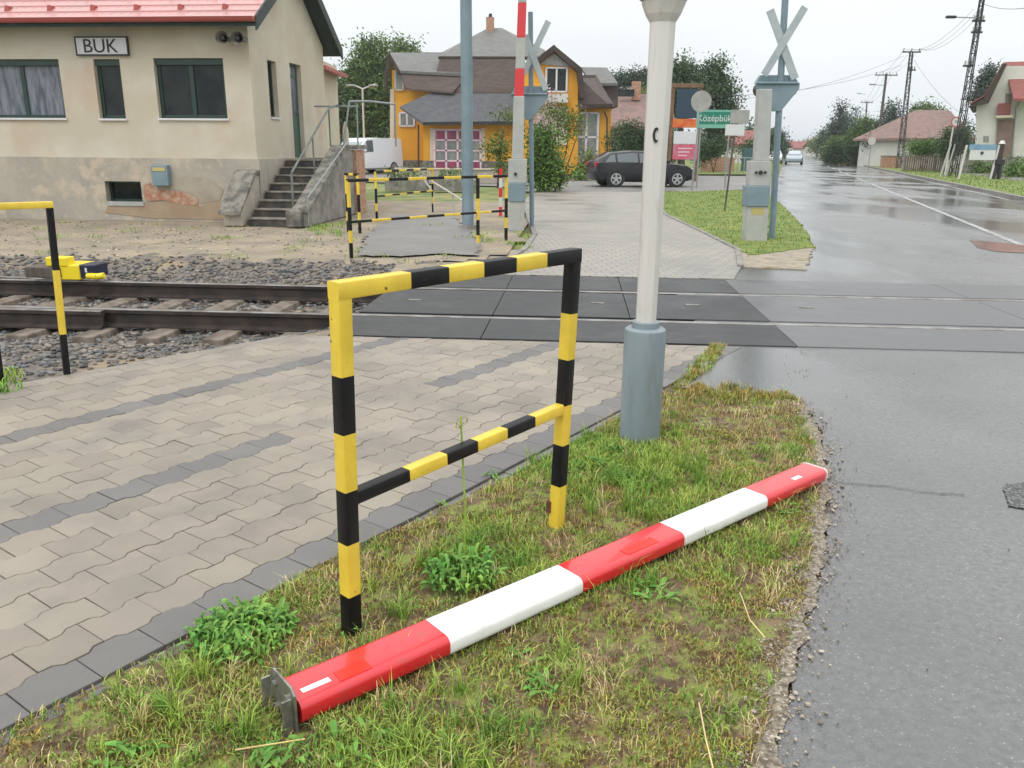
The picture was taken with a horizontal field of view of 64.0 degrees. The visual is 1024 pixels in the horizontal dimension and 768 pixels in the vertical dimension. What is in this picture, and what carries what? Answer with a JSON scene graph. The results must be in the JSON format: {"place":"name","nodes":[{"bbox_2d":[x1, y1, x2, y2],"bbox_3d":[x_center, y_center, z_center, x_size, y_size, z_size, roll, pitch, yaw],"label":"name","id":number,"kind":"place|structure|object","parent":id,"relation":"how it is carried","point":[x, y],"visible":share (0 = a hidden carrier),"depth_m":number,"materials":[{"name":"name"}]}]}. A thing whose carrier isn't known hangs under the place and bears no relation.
{"place":"outdoors","nodes":[
{"label":"outdoors","id":0,"kind":"place"},
{"bbox_2d":[0,252,436,385],"bbox_3d":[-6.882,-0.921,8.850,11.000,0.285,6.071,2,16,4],"label":"ballast stones","id":1,"kind":"object","parent":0,"point":[6,347],"visible":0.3,"depth_m":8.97,"materials":[{"name":"grey gravel"}]},
{"bbox_2d":[0,201,70,382],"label":"hoop barrier","id":2,"kind":"object","parent":1,"relation":"on","point":[48,206],"visible":0.94,"depth_m":5.33,"materials":[{"name":"metal"}]},
{"bbox_2d":[24,256,107,279],"bbox_3d":[-5.004,-1.336,9.347,0.949,0.253,0.399,2,16,7],"label":"point machine","id":3,"kind":"object","parent":1,"relation":"on","point":[71,268],"visible":0.89,"depth_m":9.21,"materials":[{"name":"yellow metal"}]},
{"bbox_2d":[5,298,143,340],"bbox_3d":[-4.398,-0.726,8.633,0.255,0.120,2.497,2,16,4],"label":"sleeper","id":4,"kind":"object","parent":1,"relation":"on","point":[26,333],"visible":0.24,"depth_m":7.69,"materials":[{"name":"concrete"}]},
{"bbox_2d":[71,299,196,342],"bbox_3d":[-3.780,-0.708,8.588,0.255,0.120,2.497,2,16,4],"label":"sleeper","id":5,"kind":"object","parent":1,"relation":"on","point":[90,336],"visible":0.31,"depth_m":7.67,"materials":[{"name":"concrete"}]},
{"bbox_2d":[136,299,250,343],"bbox_3d":[-3.161,-0.696,8.541,0.255,0.120,2.497,2,16,5],"label":"sleeper","id":6,"kind":"object","parent":1,"relation":"on","point":[159,335],"visible":0.3,"depth_m":7.64,"materials":[{"name":"concrete"}]},
{"bbox_2d":[201,301,303,344],"bbox_3d":[-2.543,-0.679,8.496,0.255,0.120,2.497,2,16,6],"label":"sleeper","id":7,"kind":"object","parent":1,"relation":"on","point":[222,337],"visible":0.31,"depth_m":7.59,"materials":[{"name":"concrete"}]},
{"bbox_2d":[0,278,1023,302],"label":"rail","id":8,"kind":"object","parent":1,"relation":"on","point":[190,290],"depth_m":9.24,"materials":[{"name":"metal"}]},
{"bbox_2d":[0,305,1023,331],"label":"rail","id":9,"kind":"object","parent":1,"relation":"on","point":[190,319],"depth_m":7.69,"materials":[{"name":"metal"}]},
{"bbox_3d":[-6.252,-0.782,8.767,0.255,0.120,2.497,2,16,5],"label":"sleeper","id":10,"kind":"object","parent":1,"relation":"on","visible":0},
{"bbox_2d":[0,307,106,329],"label":"rail","id":11,"kind":"object","parent":10,"relation":"on","point":[79,319],"visible":1,"depth_m":7.71,"materials":[{"name":"metal"}]},
{"bbox_2d":[0,200,528,264],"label":"yard","id":12,"kind":"structure","parent":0,"point":[489,222],"depth_m":13.81,"materials":[{"name":"beige soil"}]},
{"bbox_2d":[0,0,342,221],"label":"station building","id":13,"kind":"structure","parent":12,"relation":"on","point":[192,102],"depth_m":16.52,"materials":[{"name":"beige paint"}]},
{"bbox_2d":[0,59,67,119],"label":"window","id":14,"kind":"structure","parent":13,"relation":"in","point":[30,89],"depth_m":16.61,"materials":[{"name":"teal"}]},
{"bbox_2d":[74,36,129,55],"bbox_3d":[-8.038,-6.624,16.073,1.089,0.350,0.050,2,16,5],"label":"station sign","id":15,"kind":"object","parent":13,"relation":"attached to","point":[101,45],"visible":1,"depth_m":16.05,"materials":[{"name":"grey metal"}]},
{"bbox_2d":[94,59,127,120],"bbox_3d":[-7.997,-5.864,16.379,0.591,1.156,0.195,2,16,5],"label":"window","id":16,"kind":"structure","parent":13,"relation":"in","point":[108,70],"depth_m":16.44,"materials":[{"name":"teal"}]},
{"bbox_2d":[108,181,143,205],"bbox_3d":[-7.939,-3.928,16.906,0.807,0.491,0.240,2,16,5],"label":"cellar window","id":17,"kind":"structure","parent":13,"relation":"in","point":[122,193],"depth_m":16.97,"materials":[{"name":"teal"}]},
{"bbox_2d":[155,58,228,120],"bbox_3d":[-6.320,-5.816,16.214,1.462,1.160,0.195,2,16,5],"label":"window","id":18,"kind":"structure","parent":13,"relation":"in","point":[190,89],"depth_m":16.27,"materials":[{"name":"teal"}]},
{"bbox_2d":[289,64,300,157],"bbox_3d":[-4.931,-6.155,18.524,0.110,2.010,0.709,2,16,5],"label":"door","id":19,"kind":"structure","parent":13,"relation":"in","point":[293,74],"depth_m":18.68,"materials":[{"name":"green"}]},
{"bbox_2d":[0,220,447,261],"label":"yard stones","id":20,"kind":"object","parent":12,"relation":"on","point":[181,241],"visible":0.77,"depth_m":13.38,"materials":[{"name":"beige gravel"}]},
{"bbox_2d":[218,145,366,227],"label":"entrance stairs","id":21,"kind":"structure","parent":12,"relation":"on","point":[242,204],"depth_m":16.55,"materials":[{"name":"concrete"}]},
{"bbox_2d":[290,104,348,224],"bbox_3d":[-3.895,-4.647,16.989,0.398,2.353,3.369,2,16,5],"label":"stair railing","id":22,"kind":"object","parent":21,"relation":"attached to","point":[306,146],"visible":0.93,"depth_m":16.69,"materials":[{"name":"metal"}]},
{"bbox_2d":[323,61,347,149],"bbox_3d":[-6.314,-7.455,23.884,2.630,3.985,3.000,0,16,0],"label":"annex","id":23,"kind":"object","parent":12,"relation":"on","point":[332,73],"visible":0.21,"depth_m":24.22,"materials":[{"name":"beige paint"}]},
{"bbox_2d":[346,175,507,257],"bbox_3d":[-1.166,-2.598,12.451,0.043,1.072,3.258,14,21,40],"label":"hoop barrier","id":24,"kind":"object","parent":12,"relation":"on","point":[478,212],"visible":0.99,"depth_m":12.39,"materials":[{"name":"yellow metal"}]},
{"bbox_2d":[458,0,475,229],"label":"steel pole","id":25,"kind":"object","parent":12,"relation":"on","point":[466,101],"visible":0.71,"depth_m":15.16,"materials":[{"name":"grey metal"}]},
{"bbox_2d":[508,96,526,230],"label":"barrier mechanism housing","id":26,"kind":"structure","parent":12,"relation":"on","point":[517,171],"depth_m":15.23,"materials":[{"name":"grey metal"}]},
{"bbox_2d":[514,0,526,95],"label":"striped boom","id":27,"kind":"object","parent":26,"relation":"on","point":[520,55],"visible":1,"depth_m":14.69,"materials":[{"name":"red paint"}]},
{"bbox_2d":[0,217,532,393],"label":"yard grass","id":28,"kind":"structure","parent":0,"point":[16,373],"depth_m":13.37,"materials":[{"name":"green plant"}]},
{"bbox_2d":[0,335,710,730],"bbox_3d":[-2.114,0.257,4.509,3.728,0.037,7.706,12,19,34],"label":"pavement","id":29,"kind":"structure","parent":0,"point":[76,587],"depth_m":4.11,"materials":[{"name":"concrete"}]},
{"bbox_2d":[0,338,741,733],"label":"pavement bands","id":30,"kind":"object","parent":29,"relation":"on","point":[118,654],"visible":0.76,"depth_m":3.50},
{"bbox_2d":[0,343,829,767],"bbox_3d":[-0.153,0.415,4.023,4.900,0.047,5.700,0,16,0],"label":"verge","id":31,"kind":"structure","parent":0,"point":[672,611],"depth_m":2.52,"materials":[{"name":"green plant"}]},
{"bbox_2d":[85,737,170,767],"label":"weed","id":32,"kind":"object","parent":31,"relation":"on","point":[121,746],"visible":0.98,"depth_m":2.10,"materials":[{"name":"green plant"}]},
{"bbox_2d":[175,596,300,666],"bbox_3d":[-0.863,0.761,2.595,0.379,0.098,0.395,0,16,0],"label":"weed","id":33,"kind":"object","parent":31,"relation":"on","point":[232,624],"visible":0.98,"depth_m":2.56,"materials":[{"name":"green plant"}]},
{"bbox_2d":[250,731,313,767],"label":"weed","id":34,"kind":"object","parent":31,"relation":"on","point":[267,754],"visible":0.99,"depth_m":2.07,"materials":[{"name":"green plant"}]},
{"bbox_2d":[322,716,399,767],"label":"weed","id":35,"kind":"object","parent":31,"relation":"on","point":[333,723],"visible":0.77,"depth_m":2.15,"materials":[{"name":"green plant"}]},
{"bbox_2d":[5,344,821,767],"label":"moss","id":36,"kind":"object","parent":31,"relation":"on","point":[605,696],"visible":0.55,"depth_m":2.59,"materials":[{"name":"green plant"}]},
{"bbox_2d":[327,247,581,637],"bbox_3d":[-0.152,0.164,2.884,0.088,1.187,1.139,14,21,40],"label":"hoop barrier","id":37,"kind":"object","parent":31,"relation":"on","point":[351,494],"visible":0.98,"depth_m":2.60,"materials":[{"name":"yellow metal"}]},
{"bbox_2d":[419,542,509,598],"bbox_3d":[-0.169,0.657,2.947,0.322,0.110,0.327,0,16,0],"label":"weed","id":38,"kind":"object","parent":31,"relation":"on","point":[441,565],"visible":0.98,"depth_m":2.91,"materials":[{"name":"green plant"}]},
{"bbox_2d":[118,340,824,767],"bbox_3d":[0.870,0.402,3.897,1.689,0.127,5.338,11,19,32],"label":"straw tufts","id":39,"kind":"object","parent":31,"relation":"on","point":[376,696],"visible":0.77,"depth_m":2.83,"materials":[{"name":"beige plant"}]},
{"bbox_2d":[48,350,1021,767],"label":"pebbles","id":40,"kind":"object","parent":31,"relation":"on","point":[780,598],"visible":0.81,"depth_m":2.78,"materials":[{"name":"grey gravel"}]},
{"bbox_2d":[523,667,562,699],"bbox_3d":[0.091,0.870,2.385,0.119,0.037,0.145,0,16,0],"label":"weed","id":41,"kind":"object","parent":31,"relation":"on","point":[541,679],"visible":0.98,"depth_m":2.38,"materials":[{"name":"green plant"}]},
{"bbox_2d":[260,462,827,737],"bbox_3d":[0.384,0.643,3.035,2.678,0.153,0.155,-12,21,-38],"label":"striped boom","id":42,"kind":"object","parent":31,"relation":"on","point":[340,679],"visible":0.88,"depth_m":2.65,"materials":[{"name":"red paint"}]},
{"bbox_2d":[619,0,686,443],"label":"signal post","id":43,"kind":"object","parent":31,"relation":"on","point":[643,369],"visible":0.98,"depth_m":4.11,"materials":[{"name":"white metal"}]},
{"bbox_2d":[672,342,802,402],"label":"edge grass","id":44,"kind":"structure","parent":31,"relation":"on","point":[704,389],"depth_m":5.26,"materials":[{"name":"green plant"}]},
{"bbox_2d":[700,397,863,767],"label":"grit","id":45,"kind":"object","parent":31,"relation":"on","point":[790,697],"visible":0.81,"depth_m":2.62,"materials":[{"name":"grey gravel"}]},
{"bbox_2d":[751,398,832,767],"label":"dirt strip","id":46,"kind":"object","parent":31,"relation":"on","point":[765,760],"visible":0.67,"depth_m":2.66,"materials":[{"name":"grey gravel"}]},
{"bbox_2d":[357,214,481,255],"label":"path","id":47,"kind":"structure","parent":0,"point":[416,236],"depth_m":13.80,"materials":[{"name":"concrete"}]},
{"bbox_2d":[395,168,497,183],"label":"wall","id":48,"kind":"structure","parent":0,"point":[478,171],"depth_m":35.27,"materials":[{"name":"beige concrete"}]},
{"bbox_2d":[365,171,770,194],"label":"side street","id":49,"kind":"structure","parent":0,"point":[709,183],"depth_m":34.77,"materials":[{"name":"grey asphalt"}]},
{"bbox_2d":[341,138,402,172],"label":"van","id":50,"kind":"object","parent":49,"relation":"on","point":[380,153],"visible":0.4,"depth_m":47.02,"materials":[{"name":"white paint"}]},
{"bbox_2d":[384,14,617,173],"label":"ochre house","id":51,"kind":"structure","parent":49,"relation":"on","point":[425,94],"depth_m":48.85,"materials":[{"name":"paint"}]},
{"bbox_2d":[433,129,480,167],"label":"shop window","id":52,"kind":"structure","parent":51,"relation":"in","point":[447,142],"depth_m":48.96,"materials":[{"name":"pink"}]},
{"bbox_2d":[545,67,567,91],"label":"window","id":53,"kind":"structure","parent":51,"relation":"in","point":[557,77],"depth_m":47.30,"materials":[{"name":"white"}]},
{"bbox_2d":[578,112,599,161],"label":"window","id":54,"kind":"structure","parent":51,"relation":"in","point":[593,138],"depth_m":48.90,"materials":[{"name":"white glass"}]},
{"bbox_2d":[535,91,598,186],"bbox_3d":[1.886,-8.957,30.184,2.111,3.536,1.836,9,18,27],"label":"bush","id":55,"kind":"object","parent":49,"relation":"on","point":[564,116],"visible":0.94,"depth_m":29.92,"materials":[{"name":"green plant"}]},
{"bbox_2d":[596,116,682,163],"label":"hedge","id":56,"kind":"object","parent":49,"relation":"on","point":[630,139],"visible":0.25,"depth_m":44.74,"materials":[{"name":"green plant"}]},
{"bbox_2d":[586,150,694,186],"bbox_3d":[5.292,-8.914,33.958,4.260,1.445,2.160,-2,16,-10],"label":"car","id":57,"kind":"object","parent":49,"relation":"on","point":[616,169],"visible":0.75,"depth_m":33.07,"materials":[{"name":"black paint"}]},
{"bbox_2d":[667,83,703,180],"bbox_3d":[8.273,-12.029,39.307,1.472,4.464,0.320,0,16,0],"label":"advertising totem","id":58,"kind":"object","parent":49,"relation":"on","point":[684,142],"visible":0.81,"depth_m":39.07,"materials":[{"name":"orange"}]},
{"bbox_2d":[691,91,711,189],"bbox_3d":[6.816,-8.864,29.993,0.740,3.523,0.086,0,16,0],"label":"round sign","id":59,"kind":"object","parent":49,"relation":"on","point":[701,101],"visible":0.94,"depth_m":29.60,"materials":[{"name":"silver metal"}]},
{"bbox_2d":[696,110,730,187],"bbox_3d":[7.918,-9.295,32.498,1.380,2.978,0.094,0,16,0],"label":"place sign","id":60,"kind":"object","parent":49,"relation":"on","point":[714,118],"visible":0.91,"depth_m":32.17,"materials":[{"name":"green metal"}]},
{"bbox_2d":[503,191,740,279],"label":"pavement","id":61,"kind":"structure","parent":0,"point":[601,230],"depth_m":13.85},
{"bbox_2d":[365,152,968,249],"bbox_3d":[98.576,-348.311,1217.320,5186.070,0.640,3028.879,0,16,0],"label":"ground","id":62,"kind":"structure","parent":0,"point":[489,193],"depth_m":27.86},
{"bbox_2d":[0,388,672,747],"bbox_3d":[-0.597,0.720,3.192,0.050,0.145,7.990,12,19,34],"label":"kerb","id":63,"kind":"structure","parent":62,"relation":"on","point":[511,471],"depth_m":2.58,"materials":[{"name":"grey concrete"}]},
{"bbox_2d":[337,70,369,139],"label":"leafy tree","id":64,"kind":"object","parent":62,"relation":"on","point":[343,99],"visible":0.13,"depth_m":56.53,"materials":[{"name":"green plant"}]},
{"bbox_2d":[330,27,398,141],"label":"leafy tree","id":65,"kind":"object","parent":62,"relation":"on","point":[366,67],"visible":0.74,"depth_m":63.04,"materials":[{"name":"green plant"}]},
{"bbox_2d":[377,26,428,84],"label":"leafy tree","id":66,"kind":"object","parent":62,"relation":"on","point":[406,46],"visible":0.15,"depth_m":70.10,"materials":[{"name":"green plant"}]},
{"bbox_2d":[382,165,429,190],"bbox_3d":[-3.709,-7.423,29.138,1.655,1.121,1.395,7,17,22],"label":"concrete planter","id":67,"kind":"object","parent":62,"relation":"on","point":[413,185],"visible":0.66,"depth_m":28.91,"materials":[{"name":"grey concrete"}]},
{"bbox_2d":[434,162,476,190],"bbox_3d":[-1.947,-7.384,29.117,1.726,1.019,1.310,0,16,0],"label":"concrete planter","id":68,"kind":"object","parent":62,"relation":"on","point":[452,184],"visible":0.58,"depth_m":28.90,"materials":[{"name":"grey concrete"}]},
{"bbox_2d":[423,201,536,267],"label":"kerb","id":69,"kind":"structure","parent":62,"relation":"on","point":[533,231],"depth_m":13.96,"materials":[{"name":"concrete"}]},
{"bbox_2d":[511,12,550,225],"bbox_3d":[0.333,-4.930,15.527,0.728,3.875,0.370,0,16,0],"label":"crossing signal","id":70,"kind":"object","parent":69,"relation":"on","point":[535,98],"visible":0.75,"depth_m":15.27,"materials":[{"name":"grey metal"}]},
{"bbox_2d":[473,103,512,188],"bbox_3d":[-0.556,-8.912,30.741,1.743,3.097,1.637,-11,20,-35],"label":"bush","id":71,"kind":"object","parent":62,"relation":"on","point":[500,149],"visible":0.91,"depth_m":30.64,"materials":[{"name":"green plant"}]},
{"bbox_2d":[524,112,576,192],"bbox_3d":[1.295,-7.966,28.956,2.277,3.024,2.283,0,16,0],"label":"bush","id":72,"kind":"object","parent":62,"relation":"on","point":[548,167],"visible":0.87,"depth_m":28.66,"materials":[{"name":"green plant"}]},
{"bbox_2d":[610,64,647,88],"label":"leafy tree","id":73,"kind":"object","parent":62,"relation":"on","point":[624,80],"visible":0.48,"depth_m":79.03,"materials":[{"name":"green plant"}]},
{"bbox_2d":[611,81,674,150],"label":"tiled house","id":74,"kind":"structure","parent":62,"relation":"on","point":[631,102],"depth_m":59.03,"materials":[{"name":"paint"}]},
{"bbox_2d":[671,47,721,164],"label":"leafy tree","id":75,"kind":"object","parent":62,"relation":"on","point":[683,72],"visible":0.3,"depth_m":61.33,"materials":[{"name":"green plant"}]},
{"bbox_2d":[698,161,779,173],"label":"verge","id":76,"kind":"structure","parent":62,"relation":"on","point":[734,172],"depth_m":56.00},
{"bbox_2d":[690,132,736,171],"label":"bush","id":77,"kind":"object","parent":76,"relation":"on","point":[716,148],"visible":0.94,"depth_m":53.47,"materials":[{"name":"green plant"}]},
{"bbox_2d":[695,49,751,156],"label":"leafy tree","id":78,"kind":"object","parent":76,"relation":"on","point":[725,92],"visible":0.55,"depth_m":63.47,"materials":[{"name":"green plant"}]},
{"bbox_2d":[741,248,814,270],"bbox_3d":[3.786,-1.851,12.004,1.154,0.050,2.797,7,17,20],"label":"gravel patch","id":79,"kind":"object","parent":62,"relation":"on","point":[798,259],"visible":0.64,"depth_m":11.52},
{"bbox_2d":[856,163,1023,199],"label":"kerb","id":80,"kind":"structure","parent":62,"relation":"on","point":[1014,196],"depth_m":35.55,"materials":[{"name":"concrete"}]},
{"bbox_2d":[872,160,1023,195],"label":"verge","id":81,"kind":"structure","parent":62,"relation":"on","point":[1019,184],"depth_m":41.39,"materials":[{"name":"green plant"}]},
{"bbox_2d":[814,134,859,165],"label":"hedge","id":82,"kind":"object","parent":81,"relation":"on","point":[834,153],"visible":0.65,"depth_m":85.00,"materials":[{"name":"green plant"}]},
{"bbox_2d":[836,109,882,145],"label":"leafy tree","id":83,"kind":"object","parent":81,"relation":"on","point":[864,127],"visible":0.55,"depth_m":94.90,"materials":[{"name":"green plant"}]},
{"bbox_2d":[895,48,920,167],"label":"lattice pole","id":84,"kind":"object","parent":81,"relation":"on","point":[910,69],"visible":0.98,"depth_m":68.09,"materials":[{"name":"grey concrete"}]},
{"bbox_2d":[853,110,974,167],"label":"house","id":85,"kind":"structure","parent":81,"relation":"on","point":[921,123],"depth_m":75.70,"materials":[{"name":"paint"}]},
{"bbox_2d":[896,134,941,167],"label":"bush","id":86,"kind":"object","parent":81,"relation":"on","point":[920,148],"visible":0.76,"depth_m":61.10,"materials":[{"name":"green plant"}]},
{"bbox_2d":[902,152,945,171],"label":"board fence","id":87,"kind":"object","parent":81,"relation":"on","point":[920,161],"visible":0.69,"depth_m":59.80,"materials":[{"name":"wood"}]},
{"bbox_2d":[929,114,976,170],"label":"bush","id":88,"kind":"object","parent":81,"relation":"on","point":[943,147],"visible":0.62,"depth_m":57.17,"materials":[{"name":"green plant"}]},
{"bbox_2d":[945,0,984,176],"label":"lattice pole","id":89,"kind":"object","parent":81,"relation":"on","point":[978,20],"visible":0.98,"depth_m":46.88,"materials":[{"name":"black metal"}]},
{"bbox_2d":[957,144,999,178],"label":"info board","id":90,"kind":"object","parent":81,"relation":"on","point":[983,151],"visible":0.88,"depth_m":44.13,"materials":[{"name":"white metal"}]},
{"bbox_2d":[960,58,1000,117],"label":"tree","id":91,"kind":"object","parent":81,"relation":"on","point":[984,79],"visible":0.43,"depth_m":72.96,"materials":[{"name":"green plant"}]},
{"bbox_2d":[969,61,1023,170],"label":"gabled house","id":92,"kind":"structure","parent":81,"relation":"on","point":[997,108],"depth_m":58.80,"materials":[{"name":"white paint"}]},
{"bbox_2d":[322,0,1023,141],"label":"sky","id":93,"kind":"structure","parent":0,"point":[834,40],"materials":[{"name":"white"}]},
{"bbox_2d":[663,189,815,254],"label":"lawn","id":94,"kind":"structure","parent":0,"point":[753,246],"depth_m":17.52,"materials":[{"name":"green plant"}]},
{"bbox_2d":[724,108,749,210],"bbox_3d":[5.476,-5.509,20.226,0.558,2.468,0.073,0,16,0],"label":"leaning sign","id":95,"kind":"object","parent":94,"relation":"on","point":[739,119],"visible":0.94,"depth_m":19.97,"materials":[{"name":"white metal"}]},
{"bbox_2d":[742,89,771,240],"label":"barrier mechanism housing","id":96,"kind":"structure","parent":94,"relation":"on","point":[755,194],"depth_m":13.57,"materials":[{"name":"grey metal"}]},
{"bbox_2d":[753,0,807,237],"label":"crossing signal","id":97,"kind":"object","parent":94,"relation":"on","point":[783,87],"visible":0.94,"depth_m":13.61,"materials":[{"name":"grey metal"}]},
{"bbox_2d":[666,155,1023,767],"bbox_3d":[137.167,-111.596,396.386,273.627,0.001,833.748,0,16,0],"label":"road","id":98,"kind":"structure","parent":0,"point":[891,699],"depth_m":3.73,"materials":[{"name":"grey asphalt"}]},
{"bbox_2d":[820,96,858,147],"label":"tree","id":99,"kind":"object","parent":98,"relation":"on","point":[836,129],"visible":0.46,"depth_m":113.84,"materials":[{"name":"green plant"}]},
{"bbox_2d":[971,240,1023,252],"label":"road patch","id":100,"kind":"object","parent":98,"relation":"on","point":[1002,247],"visible":1,"depth_m":13.47,"materials":[{"name":"red asphalt"}]},
{"bbox_2d":[1003,482,1023,507],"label":"drain patch","id":101,"kind":"object","parent":98,"relation":"on","point":[1014,493],"visible":1,"depth_m":3.73,"materials":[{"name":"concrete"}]},
{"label":"crossing bed","id":102,"kind":"structure","parent":0,"visible":0},
{"bbox_2d":[328,275,796,346],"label":"crossing panels","id":103,"kind":"object","parent":102,"relation":"on","point":[538,304],"visible":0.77,"depth_m":7.75,"materials":[{"name":"concrete"}]},
{"bbox_2d":[725,280,1023,352],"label":"crossing slabs","id":104,"kind":"structure","parent":102,"relation":"on","point":[909,312],"depth_m":7.84,"materials":[{"name":"grey concrete"}]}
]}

